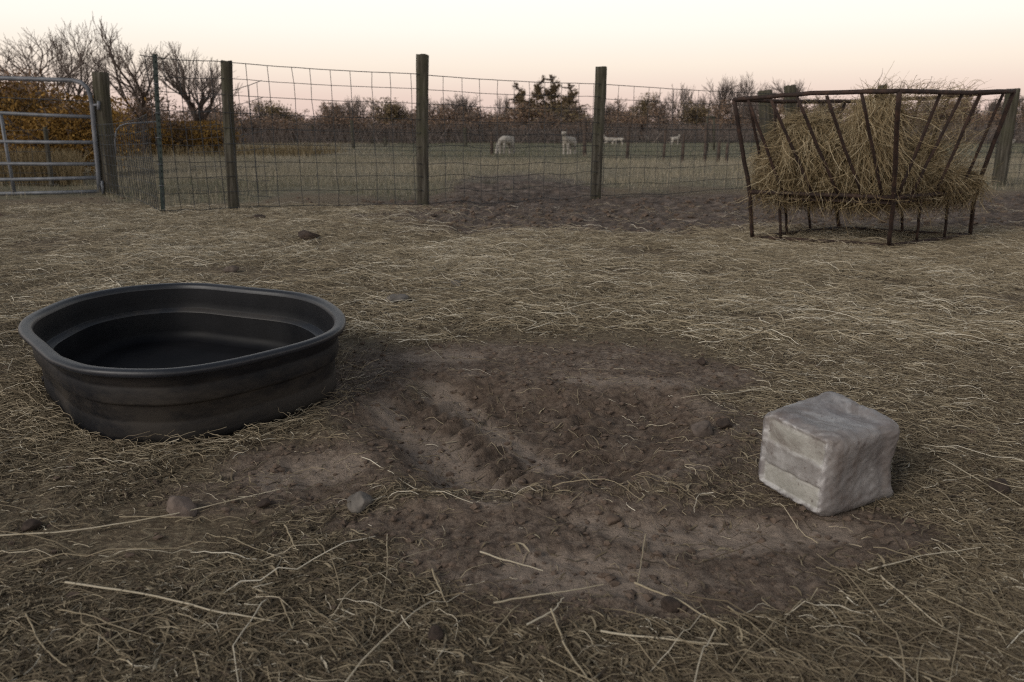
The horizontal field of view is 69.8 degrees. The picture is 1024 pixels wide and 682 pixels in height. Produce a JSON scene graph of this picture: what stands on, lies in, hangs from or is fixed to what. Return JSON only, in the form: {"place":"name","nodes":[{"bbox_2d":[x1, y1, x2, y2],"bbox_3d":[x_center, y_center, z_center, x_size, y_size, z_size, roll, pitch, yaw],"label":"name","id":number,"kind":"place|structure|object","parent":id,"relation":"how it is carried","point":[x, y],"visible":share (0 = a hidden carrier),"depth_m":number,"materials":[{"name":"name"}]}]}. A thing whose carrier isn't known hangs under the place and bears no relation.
{"place":"outdoors","nodes":[
{"label":"outdoors","id":0,"kind":"place"},
{"bbox_2d":[0,138,1023,681],"bbox_3d":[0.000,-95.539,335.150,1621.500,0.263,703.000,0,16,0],"label":"ground","id":1,"kind":"structure","parent":0,"point":[180,534],"depth_m":2.55,"materials":[{"name":"soil"}]},
{"bbox_2d":[0,129,58,184],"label":"wire fence","id":2,"kind":"object","parent":1,"relation":"on","point":[28,151],"visible":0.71,"depth_m":14.03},
{"bbox_2d":[21,519,41,531],"bbox_3d":[-1.314,0.504,2.001,0.050,0.031,0.040,-10,19,-32],"label":"clod","id":3,"kind":"object","parent":1,"relation":"on","point":[31,524],"visible":1,"depth_m":1.99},
{"bbox_2d":[0,80,77,148],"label":"bush","id":4,"kind":"object","parent":1,"relation":"on","point":[24,105],"visible":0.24,"depth_m":19.65,"materials":[{"name":"brown plant"}]},
{"bbox_2d":[0,67,83,122],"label":"bush","id":5,"kind":"object","parent":1,"relation":"on","point":[36,75],"visible":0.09,"depth_m":23.09,"materials":[{"name":"brown plant"}]},
{"bbox_2d":[43,127,53,186],"bbox_3d":[-8.947,-3.404,14.187,0.096,1.422,0.088,4,16,-1],"label":"wooden stake","id":6,"kind":"object","parent":1,"relation":"on","point":[49,168],"visible":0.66,"depth_m":14.11,"materials":[{"name":"brown wood"}]},
{"bbox_2d":[0,27,118,103],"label":"bare tree","id":7,"kind":"object","parent":1,"relation":"on","point":[2,69],"visible":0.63,"depth_m":27.88,"materials":[{"name":"brown plant"}]},
{"bbox_2d":[11,17,124,110],"bbox_3d":[-18.006,-10.619,30.924,3.908,5.738,4.607,0,16,0],"label":"bare tree","id":8,"kind":"object","parent":1,"relation":"on","point":[58,47],"visible":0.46,"depth_m":30.02,"materials":[{"name":"brown plant"}]},
{"bbox_2d":[0,93,153,174],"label":"bush","id":9,"kind":"object","parent":1,"relation":"on","point":[71,129],"visible":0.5,"depth_m":16.93,"materials":[{"name":"brown plant"}]},
{"bbox_2d":[91,71,118,194],"bbox_3d":[-6.657,-3.233,12.027,0.237,2.232,0.221,4,16,-1],"label":"fence post","id":10,"kind":"object","parent":1,"relation":"on","point":[101,90],"visible":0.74,"depth_m":11.88,"materials":[{"name":"brown wood"}]},
{"bbox_2d":[0,76,104,194],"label":"tube gate","id":11,"kind":"structure","parent":10,"relation":"attached to","point":[10,164],"depth_m":11.89,"materials":[{"name":"metal"}]},
{"bbox_2d":[98,114,158,209],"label":"wire fence","id":12,"kind":"object","parent":10,"relation":"attached to","point":[128,156],"visible":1,"depth_m":10.57,"materials":[{"name":"metal"}]},
{"bbox_2d":[60,11,174,156],"bbox_3d":[-15.422,-10.011,28.987,4.453,5.586,3.095,6,17,20],"label":"bare tree","id":13,"kind":"object","parent":1,"relation":"on","point":[137,89],"visible":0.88,"depth_m":28.64,"materials":[{"name":"brown plant"}]},
{"bbox_2d":[114,121,155,186],"bbox_3d":[-6.693,-3.293,13.030,0.890,1.186,0.028,0,16,0],"label":"hoop panel","id":14,"kind":"object","parent":1,"relation":"on","point":[128,134],"visible":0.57,"depth_m":12.94,"materials":[{"name":"metal"}]},
{"bbox_2d":[84,84,190,156],"bbox_3d":[-16.601,-9.223,32.047,5.459,3.868,6.904,0,16,0],"label":"bush","id":15,"kind":"object","parent":1,"relation":"on","point":[148,110],"visible":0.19,"depth_m":31.67,"materials":[{"name":"brown plant"}]},
{"bbox_2d":[152,54,165,212],"bbox_3d":[-4.506,-2.472,9.388,0.074,2.255,0.066,4,16,-1],"label":"steel stake","id":16,"kind":"object","parent":1,"relation":"on","point":[157,101],"visible":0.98,"depth_m":9.30,"materials":[{"name":"green paint"}]},
{"bbox_2d":[0,141,347,185],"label":"dry weeds","id":17,"kind":"object","parent":1,"relation":"on","point":[60,171],"visible":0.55,"depth_m":15.21,"materials":[{"name":"plant"}]},
{"bbox_2d":[116,120,236,156],"bbox_3d":[-14.616,-8.613,31.748,4.571,1.856,5.553,6,17,19],"label":"bush","id":18,"kind":"object","parent":1,"relation":"on","point":[197,136],"visible":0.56,"depth_m":31.72,"materials":[{"name":"brown plant"}]},
{"bbox_2d":[166,495,196,517],"bbox_3d":[-0.943,0.478,2.099,0.083,0.095,0.092,-8,18,-26],"label":"stone","id":19,"kind":"object","parent":1,"relation":"on","point":[182,506],"visible":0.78,"depth_m":2.06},
{"bbox_2d":[18,283,345,443],"bbox_3d":[-1.400,0.020,3.189,1.172,0.288,1.596,-15,22,-41],"label":"stock tank","id":20,"kind":"object","parent":1,"relation":"on","point":[155,360],"visible":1,"depth_m":2.96,"materials":[{"name":"plastic"}]},
{"bbox_2d":[136,41,242,128],"bbox_3d":[-15.006,-11.374,34.554,4.460,5.205,4.741,-9,18,-28],"label":"bare tree","id":21,"kind":"object","parent":1,"relation":"on","point":[174,83],"visible":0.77,"depth_m":34.15,"materials":[{"name":"brown plant"}]},
{"bbox_2d":[0,336,390,486],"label":"straw drift","id":22,"kind":"object","parent":1,"relation":"on","point":[23,410],"visible":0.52,"depth_m":2.65,"materials":[{"name":"plant"}]},
{"bbox_2d":[155,106,237,132],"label":"oak tree","id":23,"kind":"object","parent":1,"relation":"on","point":[186,117],"visible":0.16,"depth_m":57.07,"materials":[{"name":"brown plant"}]},
{"bbox_2d":[182,118,245,152],"bbox_3d":[-13.750,-9.208,33.172,3.125,1.756,2.965,-11,19,-33],"label":"bush","id":24,"kind":"object","parent":1,"relation":"on","point":[218,124],"visible":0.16,"depth_m":32.88,"materials":[{"name":"brown plant"}]},
{"bbox_2d":[184,80,270,196],"bbox_3d":[-4.605,-3.243,11.834,2.292,1.736,0.060,12,20,37],"label":"wire fence","id":25,"kind":"object","parent":1,"relation":"on","point":[193,152],"visible":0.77,"depth_m":11.78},
{"bbox_2d":[220,60,238,209],"bbox_3d":[-3.723,-2.538,9.705,0.160,2.221,0.145,3,16,-1],"label":"fence post","id":26,"kind":"object","parent":1,"relation":"on","point":[227,90],"visible":0.81,"depth_m":9.59,"materials":[{"name":"brown wood"}]},
{"bbox_2d":[140,55,230,210],"bbox_3d":[-4.171,-2.639,9.411,0.863,1.909,0.010,-7,17,-22],"label":"wire fence","id":27,"kind":"object","parent":26,"relation":"attached to","point":[179,77],"visible":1,"depth_m":9.40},
{"bbox_2d":[215,61,422,207],"bbox_3d":[-2.523,-2.752,9.880,2.578,1.867,0.010,-4,17,-14],"label":"wire fence","id":28,"kind":"object","parent":26,"relation":"attached to","point":[353,131],"visible":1,"depth_m":9.87,"materials":[{"name":"metal"}]},
{"bbox_2d":[208,115,280,130],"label":"oak tree","id":29,"kind":"object","parent":1,"relation":"on","point":[244,124],"visible":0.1,"depth_m":64.82,"materials":[{"name":"brown plant"}]},
{"bbox_2d":[219,101,280,128],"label":"oak tree","id":30,"kind":"object","parent":1,"relation":"on","point":[236,111],"visible":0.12,"depth_m":78.30,"materials":[{"name":"brown plant"}]},
{"bbox_2d":[237,113,294,141],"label":"oak tree","id":31,"kind":"object","parent":1,"relation":"on","point":[266,119],"visible":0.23,"depth_m":64.07,"materials":[{"name":"brown plant"}]},
{"bbox_2d":[244,99,304,133],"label":"tree","id":32,"kind":"object","parent":1,"relation":"on","point":[276,109],"visible":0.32,"depth_m":72.08,"materials":[{"name":"brown plant"}]},
{"bbox_2d":[246,117,333,140],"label":"oak tree","id":33,"kind":"object","parent":1,"relation":"on","point":[276,122],"visible":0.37,"depth_m":62.22,"materials":[{"name":"brown plant"}]},
{"bbox_2d":[298,230,319,239],"bbox_3d":[-1.977,-1.026,7.077,0.215,0.093,0.156,6,17,20],"label":"wood chunk","id":34,"kind":"object","parent":1,"relation":"on","point":[302,234],"visible":0.92,"depth_m":7.02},
{"bbox_2d":[288,102,351,126],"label":"oak tree","id":35,"kind":"object","parent":1,"relation":"on","point":[336,109],"visible":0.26,"depth_m":70.58,"materials":[{"name":"brown plant"}]},
{"bbox_2d":[310,102,370,123],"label":"oak tree","id":36,"kind":"object","parent":1,"relation":"on","point":[325,105],"visible":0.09,"depth_m":77.05,"materials":[{"name":"brown plant"}]},
{"bbox_2d":[347,491,371,513],"bbox_3d":[-0.439,0.464,2.109,0.073,0.055,0.068,-2,16,-7],"label":"stone","id":37,"kind":"object","parent":1,"relation":"on","point":[361,501],"visible":0.98,"depth_m":2.09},
{"bbox_2d":[347,95,371,123],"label":"bare tree","id":38,"kind":"object","parent":1,"relation":"on","point":[358,108],"visible":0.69,"depth_m":73.05,"materials":[{"name":"brown plant"}]},
{"bbox_2d":[317,114,415,139],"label":"oak tree","id":39,"kind":"object","parent":1,"relation":"on","point":[344,121],"visible":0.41,"depth_m":62.53,"materials":[{"name":"brown plant"}]},
{"bbox_2d":[362,96,411,127],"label":"oak tree","id":40,"kind":"object","parent":1,"relation":"on","point":[388,108],"visible":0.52,"depth_m":69.93,"materials":[{"name":"brown plant"}]},
{"bbox_2d":[385,294,408,302],"bbox_3d":[-0.727,-0.263,4.610,0.158,0.068,0.163,-4,16,-12],"label":"stone","id":41,"kind":"object","parent":1,"relation":"on","point":[396,297],"visible":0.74,"depth_m":4.55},
{"bbox_2d":[416,54,428,207],"bbox_3d":[-1.252,-2.763,10.301,0.184,2.370,0.174,1,16,0],"label":"fence post","id":42,"kind":"object","parent":1,"relation":"on","point":[422,83],"visible":0.87,"depth_m":10.17,"materials":[{"name":"brown wood"}]},
{"bbox_2d":[418,74,599,203],"bbox_3d":[0.024,-2.918,10.710,2.803,1.780,0.010,-6,17,-21],"label":"wire fence","id":43,"kind":"object","parent":42,"relation":"attached to","point":[528,122],"visible":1,"depth_m":10.68,"materials":[{"name":"metal"}]},
{"bbox_2d":[387,118,480,140],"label":"oak tree","id":44,"kind":"object","parent":1,"relation":"on","point":[446,124],"visible":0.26,"depth_m":62.55,"materials":[{"name":"brown plant"}]},
{"bbox_2d":[427,625,443,641],"bbox_3d":[-0.164,0.632,1.574,0.036,0.035,0.032,4,17,13],"label":"clod","id":45,"kind":"object","parent":1,"relation":"on","point":[435,633],"visible":0.95,"depth_m":1.57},
{"bbox_2d":[289,124,615,156],"bbox_3d":[-2.500,-7.954,29.095,13.086,1.253,0.018,2,16,6],"label":"wire fence","id":46,"kind":"object","parent":1,"relation":"on","point":[442,145],"visible":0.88,"depth_m":29.06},
{"bbox_2d":[429,102,482,128],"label":"oak tree","id":47,"kind":"object","parent":1,"relation":"on","point":[453,114],"visible":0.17,"depth_m":72.47,"materials":[{"name":"brown plant"}]},
{"bbox_2d":[441,93,482,135],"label":"bare tree","id":48,"kind":"object","parent":1,"relation":"on","point":[465,102],"visible":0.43,"depth_m":79.25,"materials":[{"name":"brown plant"}]},
{"bbox_2d":[442,112,508,136],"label":"oak tree","id":49,"kind":"object","parent":1,"relation":"on","point":[468,118],"visible":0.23,"depth_m":66.30,"materials":[{"name":"brown plant"}]},
{"bbox_2d":[442,103,509,135],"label":"oak tree","id":50,"kind":"object","parent":1,"relation":"on","point":[478,115],"visible":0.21,"depth_m":69.74,"materials":[{"name":"brown plant"}]},
{"bbox_2d":[473,117,524,136],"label":"oak tree","id":51,"kind":"object","parent":1,"relation":"on","point":[489,120],"visible":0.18,"depth_m":66.41,"materials":[{"name":"brown plant"}]},
{"bbox_2d":[493,95,511,116],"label":"bare tree","id":52,"kind":"object","parent":1,"relation":"on","point":[503,109],"visible":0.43,"depth_m":80.33,"materials":[{"name":"brown plant"}]},
{"bbox_2d":[495,136,514,154],"bbox_3d":[-0.316,-8.853,33.154,0.420,0.836,1.348,12,20,36],"label":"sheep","id":53,"kind":"object","parent":1,"relation":"on","point":[511,142],"visible":0.9,"depth_m":33.02},
{"bbox_2d":[0,200,1023,352],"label":"straw mat","id":54,"kind":"object","parent":1,"relation":"on","point":[179,222],"visible":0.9,"depth_m":5.54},
{"bbox_2d":[0,250,1023,681],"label":"straw chaff","id":55,"kind":"object","parent":1,"relation":"on","point":[476,614],"visible":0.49,"depth_m":1.74,"materials":[{"name":"plant"}]},
{"bbox_2d":[0,225,1023,681],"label":"loose straw","id":56,"kind":"object","parent":1,"relation":"on","point":[782,403],"visible":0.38,"depth_m":2.06,"materials":[{"name":"plant"}]},
{"bbox_2d":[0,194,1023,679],"bbox_3d":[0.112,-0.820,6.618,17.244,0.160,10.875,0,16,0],"label":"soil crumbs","id":57,"kind":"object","parent":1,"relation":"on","point":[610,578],"visible":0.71,"depth_m":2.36,"materials":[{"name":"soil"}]},
{"bbox_2d":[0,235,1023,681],"bbox_3d":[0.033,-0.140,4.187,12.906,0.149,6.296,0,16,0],"label":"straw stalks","id":58,"kind":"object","parent":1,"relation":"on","point":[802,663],"visible":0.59,"depth_m":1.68,"materials":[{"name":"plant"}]},
{"bbox_2d":[478,99,551,139],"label":"oak tree","id":59,"kind":"object","parent":1,"relation":"on","point":[517,114],"visible":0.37,"depth_m":69.78,"materials":[{"name":"brown plant"}]},
{"bbox_2d":[506,82,539,134],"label":"cedar tree","id":60,"kind":"object","parent":1,"relation":"on","point":[519,96],"visible":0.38,"depth_m":73.84,"materials":[{"name":"green plant"}]},
{"bbox_2d":[495,112,578,138],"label":"oak tree","id":61,"kind":"object","parent":1,"relation":"on","point":[551,116],"visible":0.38,"depth_m":63.96,"materials":[{"name":"brown plant"}]},
{"bbox_2d":[524,75,561,120],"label":"cedar tree","id":62,"kind":"object","parent":1,"relation":"on","point":[538,88],"visible":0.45,"depth_m":74.82,"materials":[{"name":"green plant"}]},
{"bbox_2d":[533,74,564,118],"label":"cedar tree","id":63,"kind":"object","parent":1,"relation":"on","point":[552,89],"visible":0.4,"depth_m":75.65,"materials":[{"name":"green plant"}]},
{"bbox_2d":[511,103,612,131],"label":"oak tree","id":64,"kind":"object","parent":1,"relation":"on","point":[564,112],"visible":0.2,"depth_m":70.70,"materials":[{"name":"brown plant"}]},
{"bbox_2d":[562,131,575,154],"bbox_3d":[2.479,-8.698,32.242,0.394,0.990,1.226,10,19,31],"label":"goat","id":65,"kind":"object","parent":1,"relation":"on","point":[565,137],"visible":0.84,"depth_m":32.09},
{"bbox_2d":[554,83,587,119],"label":"cedar tree","id":66,"kind":"object","parent":1,"relation":"on","point":[567,100],"visible":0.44,"depth_m":73.97,"materials":[{"name":"green plant"}]},
{"bbox_2d":[533,117,616,136],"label":"oak tree","id":67,"kind":"object","parent":1,"relation":"on","point":[581,120],"visible":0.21,"depth_m":63.00,"materials":[{"name":"brown plant"}]},
{"bbox_2d":[582,118,586,155],"bbox_3d":[3.111,-8.578,31.399,0.178,1.879,0.170,-1,16,0],"label":"paddock post","id":68,"kind":"object","parent":1,"relation":"on","point":[584,131],"visible":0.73,"depth_m":31.28,"materials":[{"name":"brown wood"}]},
{"bbox_2d":[562,102,612,123],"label":"oak tree","id":69,"kind":"object","parent":1,"relation":"on","point":[577,107],"visible":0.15,"depth_m":71.75,"materials":[{"name":"brown plant"}]},
{"bbox_2d":[590,66,606,199],"bbox_3d":[1.327,-3.028,11.320,0.188,2.277,0.175,0,16,0],"label":"fence post","id":70,"kind":"object","parent":1,"relation":"on","point":[598,132],"visible":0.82,"depth_m":11.19,"materials":[{"name":"brown wood"}]},
{"bbox_2d":[177,121,1023,143],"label":"undergrowth","id":71,"kind":"object","parent":1,"relation":"on","point":[393,138],"visible":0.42,"depth_m":58.09,"materials":[{"name":"plant"}]},
{"bbox_2d":[610,96,634,130],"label":"oak tree","id":72,"kind":"object","parent":1,"relation":"on","point":[619,105],"visible":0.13,"depth_m":77.92,"materials":[{"name":"brown plant"}]},
{"bbox_2d":[609,110,678,138],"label":"oak tree","id":73,"kind":"object","parent":1,"relation":"on","point":[630,121],"visible":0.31,"depth_m":66.16,"materials":[{"name":"brown plant"}]},
{"bbox_2d":[627,92,660,125],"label":"tree","id":74,"kind":"object","parent":1,"relation":"on","point":[642,107],"visible":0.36,"depth_m":73.88,"materials":[{"name":"brown plant"}]},
{"bbox_2d":[645,95,683,130],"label":"oak tree","id":75,"kind":"object","parent":1,"relation":"on","point":[659,110],"visible":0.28,"depth_m":71.41,"materials":[{"name":"brown plant"}]},
{"bbox_2d":[624,117,712,139],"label":"oak tree","id":76,"kind":"object","parent":1,"relation":"on","point":[665,120],"visible":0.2,"depth_m":65.19,"materials":[{"name":"brown plant"}]},
{"bbox_2d":[660,596,680,612],"bbox_3d":[0.362,0.600,1.672,0.040,0.037,0.049,-4,16,-12],"label":"clod","id":77,"kind":"object","parent":1,"relation":"on","point":[670,604],"visible":0.97,"depth_m":1.66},
{"bbox_2d":[663,81,701,122],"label":"bare tree","id":78,"kind":"object","parent":1,"relation":"on","point":[683,98],"visible":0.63,"depth_m":76.24,"materials":[{"name":"brown plant"}]},
{"bbox_2d":[673,100,711,136],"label":"oak tree","id":79,"kind":"object","parent":1,"relation":"on","point":[692,111],"visible":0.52,"depth_m":72.57,"materials":[{"name":"brown plant"}]},
{"bbox_2d":[597,84,797,195],"bbox_3d":[3.260,-3.342,12.272,4.448,1.697,0.010,-9,18,-28],"label":"wire fence","id":80,"kind":"object","parent":1,"relation":"on","point":[683,117],"visible":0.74,"depth_m":12.00,"materials":[{"name":"metal"}]},
{"bbox_2d":[691,420,712,437],"bbox_3d":[0.667,0.317,2.599,0.083,0.064,0.075,-8,18,-27],"label":"stone","id":81,"kind":"object","parent":1,"relation":"on","point":[703,429],"visible":0.84,"depth_m":2.57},
{"bbox_2d":[686,92,719,117],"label":"bare tree","id":82,"kind":"object","parent":1,"relation":"on","point":[703,99],"visible":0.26,"depth_m":80.59,"materials":[{"name":"brown plant"}]},
{"bbox_2d":[678,115,749,138],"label":"oak tree","id":83,"kind":"object","parent":1,"relation":"on","point":[725,121],"visible":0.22,"depth_m":66.53,"materials":[{"name":"brown plant"}]},
{"bbox_2d":[691,98,740,131],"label":"oak tree","id":84,"kind":"object","parent":1,"relation":"on","point":[716,112],"visible":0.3,"depth_m":76.18,"materials":[{"name":"brown plant"}]},
{"bbox_2d":[698,75,743,113],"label":"bare tree","id":85,"kind":"object","parent":1,"relation":"on","point":[725,95],"visible":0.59,"depth_m":80.99,"materials":[{"name":"brown plant"}]},
{"bbox_2d":[716,418,732,428],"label":"clod","id":86,"kind":"object","parent":1,"relation":"on","point":[724,423],"visible":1,"depth_m":2.63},
{"bbox_2d":[727,72,756,112],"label":"bare tree","id":87,"kind":"object","parent":1,"relation":"on","point":[749,89],"visible":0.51,"depth_m":80.64,"materials":[{"name":"brown plant"}]},
{"bbox_2d":[732,94,773,125],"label":"bare tree","id":88,"kind":"object","parent":1,"relation":"on","point":[747,112],"visible":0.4,"depth_m":72.58,"materials":[{"name":"brown plant"}]},
{"bbox_2d":[758,89,773,148],"bbox_3d":[5.081,-3.905,14.615,0.268,2.104,0.258,-7,16,2],"label":"fence post","id":89,"kind":"object","parent":1,"relation":"on","point":[763,115],"visible":0.27,"depth_m":14.36,"materials":[{"name":"brown wood"}]},
{"bbox_2d":[722,97,810,130],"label":"oak tree","id":90,"kind":"object","parent":1,"relation":"on","point":[780,110],"visible":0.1,"depth_m":76.62,"materials":[{"name":"brown plant"}]},
{"bbox_2d":[769,77,808,105],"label":"bare tree","id":91,"kind":"object","parent":1,"relation":"on","point":[798,89],"visible":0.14,"depth_m":78.80,"materials":[{"name":"brown plant"}]},
{"bbox_2d":[784,84,796,116],"bbox_3d":[5.109,-3.575,13.435,0.226,2.127,0.213,-7,16,2],"label":"fence post","id":92,"kind":"object","parent":1,"relation":"on","point":[789,88],"visible":0.19,"depth_m":13.12,"materials":[{"name":"brown wood"}]},
{"bbox_2d":[615,124,972,156],"bbox_3d":[10.500,-7.538,27.654,13.086,1.252,0.018,2,16,6],"label":"wire fence","id":93,"kind":"object","parent":1,"relation":"on","point":[722,135],"visible":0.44,"depth_m":28.05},
{"bbox_2d":[804,95,850,123],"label":"oak tree","id":94,"kind":"object","parent":1,"relation":"on","point":[835,105],"visible":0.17,"depth_m":70.03,"materials":[{"name":"brown plant"}]},
{"bbox_2d":[758,391,899,515],"bbox_3d":[0.946,0.329,2.195,0.312,0.280,0.284,-8,18,-25],"label":"salt block","id":95,"kind":"object","parent":1,"relation":"on","point":[830,453],"depth_m":2.10,"materials":[{"name":"stone"}]},
{"bbox_2d":[677,221,1023,279],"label":"fallen hay","id":96,"kind":"object","parent":1,"relation":"on","point":[962,251],"visible":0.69,"depth_m":6.49,"materials":[{"name":"plant"}]},
{"bbox_2d":[732,88,1015,246],"bbox_3d":[3.373,-1.623,6.865,2.427,1.387,1.458,-10,19,-32],"label":"hay feeder","id":97,"kind":"object","parent":1,"relation":"on","point":[899,92],"visible":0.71,"depth_m":6.58,"materials":[{"name":"metal"}]},
{"bbox_2d":[730,62,1004,235],"bbox_3d":[3.405,-1.746,6.744,2.662,1.524,1.556,0,16,0],"label":"hay pile","id":98,"kind":"object","parent":97,"relation":"in","point":[880,111],"visible":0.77,"depth_m":6.68,"materials":[{"name":"plant"}]},
{"bbox_2d":[904,94,983,122],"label":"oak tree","id":99,"kind":"object","parent":1,"relation":"on","point":[949,107],"visible":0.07,"depth_m":73.15,"materials":[{"name":"brown plant"}]},
{"bbox_2d":[954,97,991,122],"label":"oak tree","id":100,"kind":"object","parent":1,"relation":"on","point":[969,109],"visible":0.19,"depth_m":70.65,"materials":[{"name":"brown plant"}]},
{"bbox_2d":[929,109,1022,133],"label":"oak tree","id":101,"kind":"object","parent":1,"relation":"on","point":[988,119],"visible":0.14,"depth_m":66.44,"materials":[{"name":"brown plant"}]},
{"bbox_2d":[981,98,1002,116],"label":"bare tree","id":102,"kind":"object","parent":1,"relation":"on","point":[991,107],"visible":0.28,"depth_m":72.64,"materials":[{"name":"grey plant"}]},
{"bbox_2d":[988,478,1010,494],"bbox_3d":[1.479,0.443,2.217,0.066,0.052,0.056,-3,16,-11],"label":"clod","id":103,"kind":"object","parent":1,"relation":"on","point":[998,487],"visible":0.83,"depth_m":2.21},
{"bbox_2d":[991,88,1020,186],"bbox_3d":[9.340,-3.692,13.922,0.246,2.095,0.234,-2,16,0],"label":"fence post","id":104,"kind":"object","parent":1,"relation":"on","point":[1003,148],"visible":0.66,"depth_m":13.83,"materials":[{"name":"brown wood"}]},
{"bbox_2d":[903,99,1004,183],"bbox_3d":[8.523,-3.913,14.345,2.017,1.590,0.010,10,19,32],"label":"wire fence","id":105,"kind":"object","parent":104,"relation":"attached to","point":[970,121],"visible":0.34,"depth_m":14.07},
{"bbox_2d":[0,153,1023,206],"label":"meadow grass","id":106,"kind":"structure","parent":0,"point":[438,177],"depth_m":17.86,"materials":[{"name":"plant"}]},
{"bbox_2d":[0,0,1023,126],"label":"sky","id":107,"kind":"structure","parent":0,"point":[824,44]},
{"bbox_2d":[120,141,1023,160],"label":"paddock grass","id":108,"kind":"structure","parent":0,"point":[550,152],"depth_m":36.79,"materials":[{"name":"plant"}]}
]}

